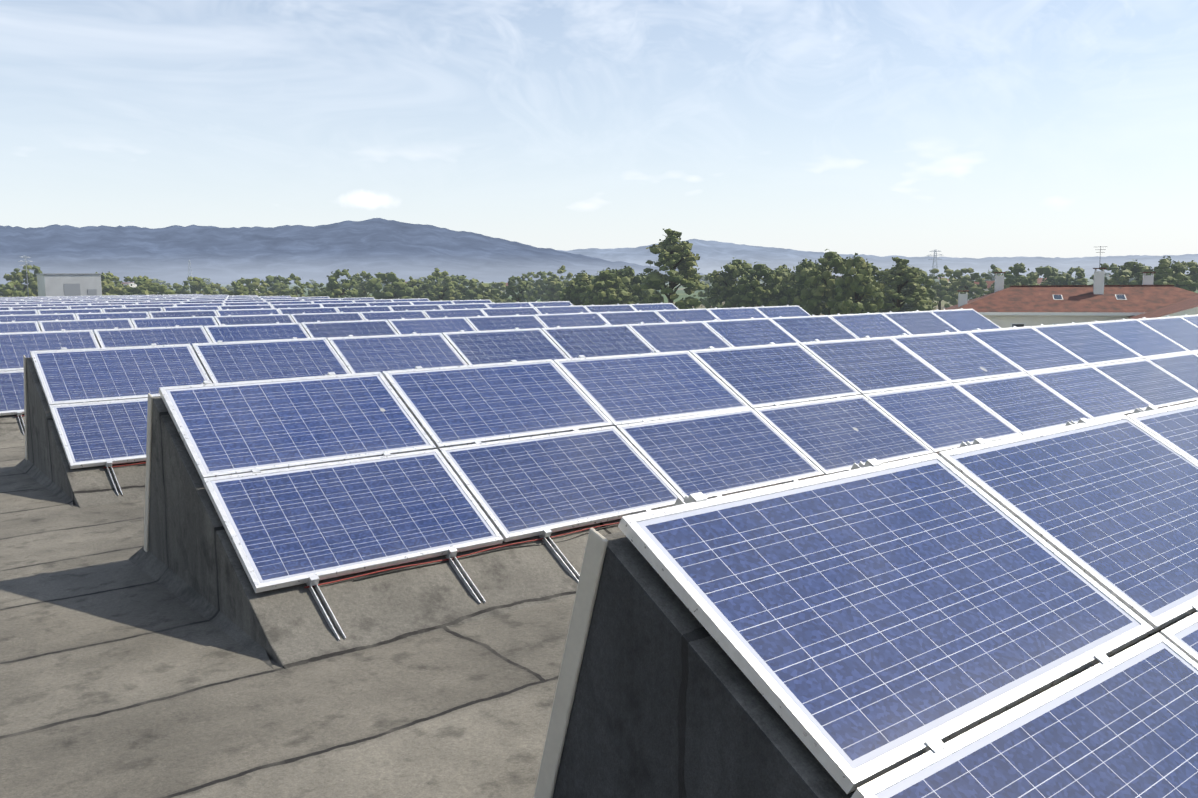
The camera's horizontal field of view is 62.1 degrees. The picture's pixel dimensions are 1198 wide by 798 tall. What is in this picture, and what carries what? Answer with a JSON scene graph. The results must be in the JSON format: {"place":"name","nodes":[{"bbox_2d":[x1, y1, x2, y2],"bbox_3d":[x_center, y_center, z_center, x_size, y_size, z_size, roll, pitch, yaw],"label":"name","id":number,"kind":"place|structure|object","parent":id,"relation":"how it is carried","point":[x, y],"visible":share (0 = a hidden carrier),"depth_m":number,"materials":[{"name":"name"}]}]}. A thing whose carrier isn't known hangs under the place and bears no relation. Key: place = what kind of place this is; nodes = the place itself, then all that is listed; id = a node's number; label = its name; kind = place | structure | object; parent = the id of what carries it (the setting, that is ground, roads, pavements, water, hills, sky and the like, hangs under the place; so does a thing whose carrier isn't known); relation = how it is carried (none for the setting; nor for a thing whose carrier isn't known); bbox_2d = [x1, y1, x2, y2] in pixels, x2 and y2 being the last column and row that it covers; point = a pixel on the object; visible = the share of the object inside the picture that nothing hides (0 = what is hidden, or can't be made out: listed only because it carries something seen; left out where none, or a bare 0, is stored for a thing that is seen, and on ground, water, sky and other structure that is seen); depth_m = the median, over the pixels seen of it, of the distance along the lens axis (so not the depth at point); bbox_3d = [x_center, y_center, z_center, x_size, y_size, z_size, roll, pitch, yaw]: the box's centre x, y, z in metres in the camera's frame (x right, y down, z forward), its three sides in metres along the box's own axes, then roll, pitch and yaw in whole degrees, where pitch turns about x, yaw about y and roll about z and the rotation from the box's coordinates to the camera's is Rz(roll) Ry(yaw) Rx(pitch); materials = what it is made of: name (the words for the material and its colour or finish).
{"place":"outdoors","nodes":[
{"label":"outdoors","id":0,"kind":"place"},
{"bbox_2d":[36,273,101,296],"bbox_3d":[-32.715,-6.416,61.520,3.200,2.670,2.500,-6,9,-38],"label":"roof plant room","id":1,"kind":"object","parent":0,"point":[68,284],"visible":0.62,"depth_m":60.48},
{"bbox_2d":[121,282,136,287],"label":"house","id":2,"kind":"structure","parent":0,"point":[130,283],"depth_m":1154.62,"materials":[{"name":"paint"}]},
{"bbox_2d":[0,218,737,284],"bbox_3d":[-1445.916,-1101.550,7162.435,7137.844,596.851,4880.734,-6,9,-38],"label":"mountain range","id":3,"kind":"structure","parent":0,"point":[318,254],"depth_m":7419.59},
{"bbox_2d":[0,0,1197,258],"label":"sky","id":4,"kind":"structure","parent":0,"point":[977,129],"materials":[{"name":"blue"}]},
{"bbox_2d":[158,277,1197,314],"bbox_3d":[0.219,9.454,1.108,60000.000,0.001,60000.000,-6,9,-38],"label":"ground","id":5,"kind":"structure","parent":0,"point":[680,292],"depth_m":741.09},
{"bbox_2d":[0,281,35,296],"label":"tree","id":6,"kind":"object","parent":5,"relation":"on","point":[7,290],"visible":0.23,"depth_m":184.10,"materials":[{"name":"green plant"}]},
{"bbox_2d":[0,264,41,296],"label":"tree","id":7,"kind":"object","parent":5,"relation":"on","point":[21,276],"visible":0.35,"depth_m":196.42,"materials":[{"name":"green plant"}]},
{"bbox_2d":[102,283,109,295],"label":"tree","id":8,"kind":"object","parent":5,"relation":"on","point":[105,286],"depth_m":182.50,"materials":[{"name":"green plant"}]},
{"bbox_2d":[96,271,128,294],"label":"tree","id":9,"kind":"object","parent":5,"relation":"on","point":[112,290],"visible":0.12,"depth_m":189.10,"materials":[{"name":"green plant"}]},
{"bbox_2d":[105,277,131,294],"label":"tree","id":10,"kind":"object","parent":5,"relation":"on","point":[123,291],"visible":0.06,"depth_m":205.77,"materials":[{"name":"green plant"}]},
{"bbox_2d":[121,276,144,294],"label":"tree","id":11,"kind":"object","parent":5,"relation":"on","point":[128,278],"visible":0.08,"depth_m":209.49,"materials":[{"name":"green plant"}]},
{"bbox_2d":[124,276,159,294],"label":"tree","id":12,"kind":"object","parent":5,"relation":"on","point":[146,281],"visible":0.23,"depth_m":182.97,"materials":[{"name":"green plant"}]},
{"bbox_2d":[140,284,176,294],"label":"tree","id":13,"kind":"object","parent":5,"relation":"on","point":[162,289],"visible":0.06,"depth_m":183.45,"materials":[{"name":"green plant"}]},
{"bbox_2d":[152,278,170,292],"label":"tree","id":14,"kind":"object","parent":5,"relation":"on","point":[160,281],"visible":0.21,"depth_m":592.74,"materials":[{"name":"green plant"}]},
{"bbox_2d":[168,283,182,293],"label":"tree","id":15,"kind":"object","parent":5,"relation":"on","point":[175,285],"visible":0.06,"depth_m":241.14,"materials":[{"name":"green plant"}]},
{"bbox_2d":[175,276,218,294],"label":"tree","id":16,"kind":"object","parent":5,"relation":"on","point":[197,284],"visible":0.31,"depth_m":223.39,"materials":[{"name":"green plant"}]},
{"bbox_2d":[203,283,225,294],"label":"tree","id":17,"kind":"object","parent":5,"relation":"on","point":[212,286],"visible":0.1,"depth_m":248.83,"materials":[{"name":"green plant"}]},
{"bbox_2d":[224,281,248,295],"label":"tree","id":18,"kind":"object","parent":5,"relation":"on","point":[242,290],"visible":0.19,"depth_m":191.29,"materials":[{"name":"green plant"}]},
{"bbox_2d":[222,277,264,294],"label":"tree","id":19,"kind":"object","parent":5,"relation":"on","point":[248,283],"visible":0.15,"depth_m":232.48,"materials":[{"name":"green plant"}]},
{"bbox_2d":[250,280,276,295],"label":"tree","id":20,"kind":"object","parent":5,"relation":"on","point":[267,293],"visible":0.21,"depth_m":206.52,"materials":[{"name":"green plant"}]},
{"bbox_2d":[259,275,295,295],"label":"tree","id":21,"kind":"object","parent":5,"relation":"on","point":[275,280],"visible":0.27,"depth_m":246.20,"materials":[{"name":"green plant"}]},
{"bbox_2d":[275,273,310,296],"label":"tree","id":22,"kind":"object","parent":5,"relation":"on","point":[280,290],"visible":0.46,"depth_m":203.01,"materials":[{"name":"green plant"}]},
{"bbox_2d":[296,282,324,296],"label":"tree","id":23,"kind":"object","parent":5,"relation":"on","point":[311,294],"visible":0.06,"depth_m":213.02,"materials":[{"name":"green plant"}]},
{"bbox_2d":[311,282,331,297],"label":"tree","id":24,"kind":"object","parent":5,"relation":"on","point":[315,284],"visible":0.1,"depth_m":221.62,"materials":[{"name":"green plant"}]},
{"bbox_2d":[317,269,357,297],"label":"tree","id":25,"kind":"object","parent":5,"relation":"on","point":[335,288],"visible":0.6,"depth_m":185.41,"materials":[{"name":"green plant"}]},
{"bbox_2d":[339,275,370,297],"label":"tree","id":26,"kind":"object","parent":5,"relation":"on","point":[357,285],"visible":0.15,"depth_m":238.63,"materials":[{"name":"green plant"}]},
{"bbox_2d":[353,271,376,298],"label":"tree","id":27,"kind":"object","parent":5,"relation":"on","point":[362,291],"visible":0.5,"depth_m":224.11,"materials":[{"name":"green plant"}]},
{"bbox_2d":[366,272,413,298],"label":"tree","id":28,"kind":"object","parent":5,"relation":"on","point":[396,288],"visible":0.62,"depth_m":200.84,"materials":[{"name":"green plant"}]},
{"bbox_2d":[400,276,424,298],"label":"tree","id":29,"kind":"object","parent":5,"relation":"on","point":[414,283],"visible":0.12,"depth_m":207.72,"materials":[{"name":"green plant"}]},
{"bbox_2d":[406,280,438,300],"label":"tree","id":30,"kind":"object","parent":5,"relation":"on","point":[423,287],"visible":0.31,"depth_m":209.66,"materials":[{"name":"green plant"}]},
{"bbox_2d":[419,271,453,288],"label":"tree","id":31,"kind":"object","parent":5,"relation":"on","point":[441,276],"visible":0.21,"depth_m":256.62,"materials":[{"name":"green plant"}]},
{"bbox_2d":[424,268,462,300],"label":"tree","id":32,"kind":"object","parent":5,"relation":"on","point":[445,292],"visible":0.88,"depth_m":207.43,"materials":[{"name":"green plant"}]},
{"bbox_2d":[443,275,469,293],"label":"tree","id":33,"kind":"object","parent":5,"relation":"on","point":[461,279],"visible":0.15,"depth_m":257.87,"materials":[{"name":"green plant"}]},
{"bbox_2d":[454,279,499,302],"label":"tree","id":34,"kind":"object","parent":5,"relation":"on","point":[477,294],"visible":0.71,"depth_m":210.04,"materials":[{"name":"green plant"}]},
{"bbox_2d":[489,282,511,302],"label":"tree","id":35,"kind":"object","parent":5,"relation":"on","point":[501,285],"visible":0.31,"depth_m":263.99,"materials":[{"name":"green plant"}]},
{"bbox_2d":[494,275,537,302],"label":"tree","id":36,"kind":"object","parent":5,"relation":"on","point":[511,288],"visible":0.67,"depth_m":198.26,"materials":[{"name":"green plant"}]},
{"bbox_2d":[516,272,543,301],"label":"tree","id":37,"kind":"object","parent":5,"relation":"on","point":[527,275],"visible":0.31,"depth_m":260.31,"materials":[{"name":"green plant"}]},
{"bbox_2d":[524,271,558,301],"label":"tree","id":38,"kind":"object","parent":5,"relation":"on","point":[539,285],"visible":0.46,"depth_m":251.31,"materials":[{"name":"green plant"}]},
{"bbox_2d":[544,280,568,301],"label":"tree","id":39,"kind":"object","parent":5,"relation":"on","point":[565,285],"visible":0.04,"depth_m":228.02,"materials":[{"name":"green plant"}]},
{"bbox_2d":[542,265,576,300],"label":"tree","id":40,"kind":"object","parent":5,"relation":"on","point":[554,290],"visible":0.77,"depth_m":218.95,"materials":[{"name":"green plant"}]},
{"bbox_2d":[560,270,602,305],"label":"tree","id":41,"kind":"object","parent":5,"relation":"on","point":[573,290],"visible":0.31,"depth_m":147.50,"materials":[{"name":"green plant"}]},
{"bbox_2d":[579,267,636,305],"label":"tree","id":42,"kind":"object","parent":5,"relation":"on","point":[617,293],"visible":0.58,"depth_m":137.74,"materials":[{"name":"green plant"}]},
{"bbox_2d":[601,266,655,301],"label":"tree","id":43,"kind":"object","parent":5,"relation":"on","point":[629,277],"visible":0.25,"depth_m":147.23,"materials":[{"name":"green plant"}]},
{"bbox_2d":[629,228,708,308],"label":"tree","id":44,"kind":"object","parent":5,"relation":"on","point":[674,255],"visible":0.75,"depth_m":125.20,"materials":[{"name":"green plant"}]},
{"bbox_2d":[700,274,711,292],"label":"tree","id":45,"kind":"object","parent":5,"relation":"on","point":[705,281],"visible":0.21,"depth_m":621.61,"materials":[{"name":"green plant"}]},
{"bbox_2d":[697,275,721,308],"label":"tree","id":46,"kind":"object","parent":5,"relation":"on","point":[706,304],"visible":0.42,"depth_m":186.57,"materials":[{"name":"green plant"}]},
{"bbox_2d":[705,257,756,307],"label":"tree","id":47,"kind":"object","parent":5,"relation":"on","point":[723,284],"visible":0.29,"depth_m":136.60,"materials":[{"name":"green plant"}]},
{"bbox_2d":[725,262,784,307],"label":"tree","id":48,"kind":"object","parent":5,"relation":"on","point":[751,289],"visible":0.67,"depth_m":130.82,"materials":[{"name":"green plant"}]},
{"bbox_2d":[765,264,800,306],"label":"tree","id":49,"kind":"object","parent":5,"relation":"on","point":[783,272],"visible":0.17,"depth_m":145.01,"materials":[{"name":"green plant"}]},
{"bbox_2d":[776,258,827,312],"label":"tree","id":50,"kind":"object","parent":5,"relation":"on","point":[798,285],"visible":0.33,"depth_m":129.78,"materials":[{"name":"green plant"}]},
{"bbox_2d":[794,249,848,315],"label":"tree","id":51,"kind":"object","parent":5,"relation":"on","point":[819,282],"visible":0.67,"depth_m":119.64,"materials":[{"name":"green plant"}]},
{"bbox_2d":[826,253,887,314],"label":"tree","id":52,"kind":"object","parent":5,"relation":"on","point":[860,282],"visible":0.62,"depth_m":114.12,"materials":[{"name":"green plant"}]},
{"bbox_2d":[861,263,902,312],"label":"tree","id":53,"kind":"object","parent":5,"relation":"on","point":[878,276],"visible":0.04,"depth_m":133.87,"materials":[{"name":"green plant"}]},
{"bbox_2d":[861,257,931,312],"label":"tree","id":54,"kind":"object","parent":5,"relation":"on","point":[901,274],"visible":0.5,"depth_m":124.12,"materials":[{"name":"green plant"}]},
{"bbox_2d":[892,265,937,311],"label":"tree","id":55,"kind":"object","parent":5,"relation":"on","point":[929,282],"visible":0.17,"depth_m":141.11,"materials":[{"name":"green plant"}]},
{"bbox_2d":[927,250,940,274],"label":"pylon","id":56,"kind":"object","parent":5,"relation":"on","point":[933,259],"visible":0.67,"depth_m":1314.57,"materials":[{"name":"silver metal"}]},
{"bbox_2d":[923,265,963,309],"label":"tree","id":57,"kind":"object","parent":5,"relation":"on","point":[946,288],"visible":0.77,"depth_m":195.00,"materials":[{"name":"green plant"}]},
{"bbox_2d":[939,268,989,304],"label":"tree","id":58,"kind":"object","parent":5,"relation":"on","point":[968,283],"visible":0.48,"depth_m":203.21,"materials":[{"name":"green plant"}]},
{"bbox_2d":[980,271,1004,280],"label":"tree","id":59,"kind":"object","parent":5,"relation":"on","point":[993,276],"visible":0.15,"depth_m":494.26,"materials":[{"name":"green plant"}]},
{"bbox_2d":[972,264,1013,298],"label":"tree","id":60,"kind":"object","parent":5,"relation":"on","point":[994,268],"visible":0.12,"depth_m":185.05,"materials":[{"name":"green plant"}]},
{"bbox_2d":[1001,263,1039,288],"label":"tree","id":61,"kind":"object","parent":5,"relation":"on","point":[1018,278],"visible":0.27,"depth_m":174.37,"materials":[{"name":"green plant"}]},
{"bbox_2d":[1026,265,1062,284],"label":"tree","id":62,"kind":"object","parent":5,"relation":"on","point":[1050,273],"visible":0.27,"depth_m":188.81,"materials":[{"name":"green plant"}]},
{"bbox_2d":[1056,266,1088,284],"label":"tree","id":63,"kind":"object","parent":5,"relation":"on","point":[1066,279],"visible":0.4,"depth_m":178.92,"materials":[{"name":"green plant"}]},
{"bbox_2d":[1090,263,1128,284],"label":"tree","id":64,"kind":"object","parent":5,"relation":"on","point":[1113,267],"visible":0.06,"depth_m":167.49,"materials":[{"name":"green plant"}]},
{"bbox_2d":[1104,260,1150,284],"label":"tree","id":65,"kind":"object","parent":5,"relation":"on","point":[1132,269],"visible":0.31,"depth_m":156.88,"materials":[{"name":"green plant"}]},
{"bbox_2d":[1134,256,1197,291],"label":"tree","id":66,"kind":"object","parent":5,"relation":"on","point":[1163,270],"visible":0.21,"depth_m":144.73,"materials":[{"name":"green plant"}]},
{"bbox_2d":[1169,260,1197,287],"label":"tree","id":67,"kind":"object","parent":5,"relation":"on","point":[1193,269],"visible":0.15,"depth_m":161.61,"materials":[{"name":"green plant"}]},
{"bbox_2d":[1187,268,1197,291],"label":"tree","id":68,"kind":"object","parent":5,"relation":"on","point":[1195,276],"visible":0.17,"depth_m":161.20,"materials":[{"name":"green plant"}]},
{"bbox_2d":[557,239,1197,277],"bbox_3d":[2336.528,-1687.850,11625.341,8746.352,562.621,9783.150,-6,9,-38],"label":"mountain range","id":69,"kind":"structure","parent":0,"point":[715,255],"depth_m":12510.59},
{"bbox_2d":[968,281,994,300],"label":"house","id":70,"kind":"structure","parent":0,"point":[989,283],"depth_m":303.77,"materials":[{"name":"paint"}]},
{"bbox_2d":[944,246,1197,327],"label":"tiled roof house","id":71,"kind":"structure","parent":0,"point":[1028,305],"depth_m":90.15,"materials":[{"name":"tile"}]},
{"bbox_3d":[-14.358,2.980,24.626,35.386,7.496,83.850,-6,9,-38],"label":"building","id":72,"kind":"object","parent":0,"visible":0},
{"bbox_2d":[0,439,575,797],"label":"roof membrane","id":73,"kind":"object","parent":72,"relation":"on","point":[122,675],"depth_m":4.91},
{"bbox_2d":[0,334,99,441],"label":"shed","id":74,"kind":"structure","parent":73,"relation":"on","point":[10,428],"depth_m":13.21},
{"bbox_2d":[16,355,207,507],"bbox_3d":[1.606,-0.508,15.763,18.650,1.272,2.798,-6,9,-38],"label":"support","id":75,"kind":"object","parent":73,"relation":"on","point":[44,462],"depth_m":9.74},
{"bbox_2d":[103,462,145,467],"bbox_3d":[2.180,-0.031,15.085,17.790,0.063,0.055,-6,9,-38],"label":"string cable","id":76,"kind":"object","parent":75,"relation":"on","point":[128,465],"depth_m":9.73,"materials":[{"name":"red plastic"}]},
{"bbox_2d":[11,301,536,314],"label":"mount rails","id":77,"kind":"object","parent":73,"relation":"on","point":[261,308],"visible":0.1,"depth_m":26.71,"materials":[{"name":"metal"}]},
{"bbox_2d":[0,301,573,324],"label":"solar panels","id":78,"kind":"object","parent":77,"relation":"on","point":[83,316],"visible":0.21,"depth_m":26.84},
{"bbox_2d":[12,303,638,321],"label":"mount rails","id":79,"kind":"object","parent":73,"relation":"on","point":[302,313],"visible":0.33,"depth_m":23.15,"materials":[{"name":"metal"}]},
{"bbox_2d":[0,303,677,332],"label":"solar panels","id":80,"kind":"object","parent":79,"relation":"on","point":[52,325],"visible":0.21,"depth_m":22.36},
{"bbox_2d":[128,393,621,668],"bbox_3d":[4.665,-0.078,11.960,18.650,1.272,2.798,-6,9,-38],"label":"support","id":81,"kind":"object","parent":73,"relation":"on","point":[186,553],"depth_m":6.13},
{"bbox_2d":[4,305,788,433],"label":"mount rails","id":82,"kind":"object","parent":73,"relation":"on","point":[19,413],"visible":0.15,"depth_m":15.21,"materials":[{"name":"metal"}]},
{"bbox_2d":[0,305,810,415],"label":"solar panels","id":83,"kind":"object","parent":82,"relation":"on","point":[15,347],"visible":0.31,"depth_m":17.31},
{"bbox_2d":[61,308,962,495],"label":"mount rails","id":84,"kind":"object","parent":73,"relation":"on","point":[108,464],"visible":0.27,"depth_m":9.61,"materials":[{"name":"metal"}]},
{"bbox_2d":[30,309,1000,468],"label":"solar panels","id":85,"kind":"object","parent":84,"relation":"on","point":[114,386],"visible":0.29,"depth_m":12.40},
{"bbox_2d":[202,314,1197,640],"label":"mount rails","id":86,"kind":"object","parent":73,"relation":"on","point":[548,542],"visible":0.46,"depth_m":6.38,"materials":[{"name":"metal"}]},
{"bbox_2d":[159,315,1197,592],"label":"solar panels","id":87,"kind":"object","parent":86,"relation":"on","point":[329,491],"visible":0.98,"depth_m":8.06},
{"bbox_2d":[304,522,619,587],"bbox_3d":[5.240,0.399,11.283,17.790,0.063,0.055,-6,9,-38],"label":"string cable","id":88,"kind":"object","parent":87,"relation":"attached to","point":[444,560],"visible":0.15,"depth_m":6.43,"materials":[{"name":"red plastic"}]},
{"bbox_2d":[534,528,1196,797],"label":"support","id":89,"kind":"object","parent":73,"relation":"on","point":[658,694],"depth_m":2.88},
{"bbox_2d":[674,405,1197,753],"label":"clamps","id":90,"kind":"object","parent":73,"relation":"on","point":[934,744],"visible":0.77,"depth_m":3.24,"materials":[{"name":"metal"}]},
{"bbox_2d":[618,401,1197,797],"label":"solar panels","id":91,"kind":"object","parent":90,"relation":"on","point":[871,630],"visible":1,"depth_m":3.09,"materials":[{"name":"glass"}]},
{"bbox_3d":[-29.084,-4.832,53.949,18.650,1.272,2.798,-6,9,-38],"label":"shed","id":92,"kind":"object","parent":73,"relation":"on","visible":0},
{"bbox_2d":[0,295,228,298],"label":"solar panels","id":93,"kind":"object","parent":92,"relation":"on","point":[113,296],"visible":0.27,"depth_m":56.11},
{"bbox_3d":[-32.184,-5.273,57.846,18.650,1.272,2.798,-6,9,-38],"label":"shed","id":94,"kind":"object","parent":73,"relation":"on","visible":0},
{"bbox_2d":[0,294,202,297],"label":"solar panels","id":95,"kind":"object","parent":94,"relation":"on","point":[97,296],"visible":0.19,"depth_m":60.08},
{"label":"mount rails","id":96,"kind":"object","parent":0,"visible":0},
{"bbox_2d":[0,300,491,314],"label":"solar panels","id":97,"kind":"object","parent":96,"relation":"on","point":[106,310],"visible":0.25,"depth_m":31.20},
{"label":"mount rails","id":98,"kind":"object","parent":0,"visible":0},
{"bbox_2d":[0,298,429,309],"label":"solar panels","id":99,"kind":"object","parent":98,"relation":"on","point":[184,304],"visible":0.25,"depth_m":35.37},
{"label":"mount rails","id":100,"kind":"object","parent":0,"visible":0},
{"bbox_2d":[0,297,373,308],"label":"solar panels","id":101,"kind":"object","parent":100,"relation":"on","point":[125,303],"visible":0.12,"depth_m":39.46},
{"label":"mount rails","id":102,"kind":"object","parent":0,"visible":0},
{"bbox_2d":[0,297,329,305],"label":"solar panels","id":103,"kind":"object","parent":102,"relation":"on","point":[47,302],"visible":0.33,"depth_m":43.61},
{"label":"mount rails","id":104,"kind":"object","parent":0,"visible":0},
{"bbox_2d":[0,295,256,300],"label":"solar panels","id":105,"kind":"object","parent":104,"relation":"on","point":[127,297],"visible":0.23,"depth_m":51.95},
{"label":"mount rails","id":106,"kind":"object","parent":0,"visible":0},
{"bbox_2d":[0,296,290,301],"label":"solar panels","id":107,"kind":"object","parent":106,"relation":"on","point":[187,298],"visible":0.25,"depth_m":47.90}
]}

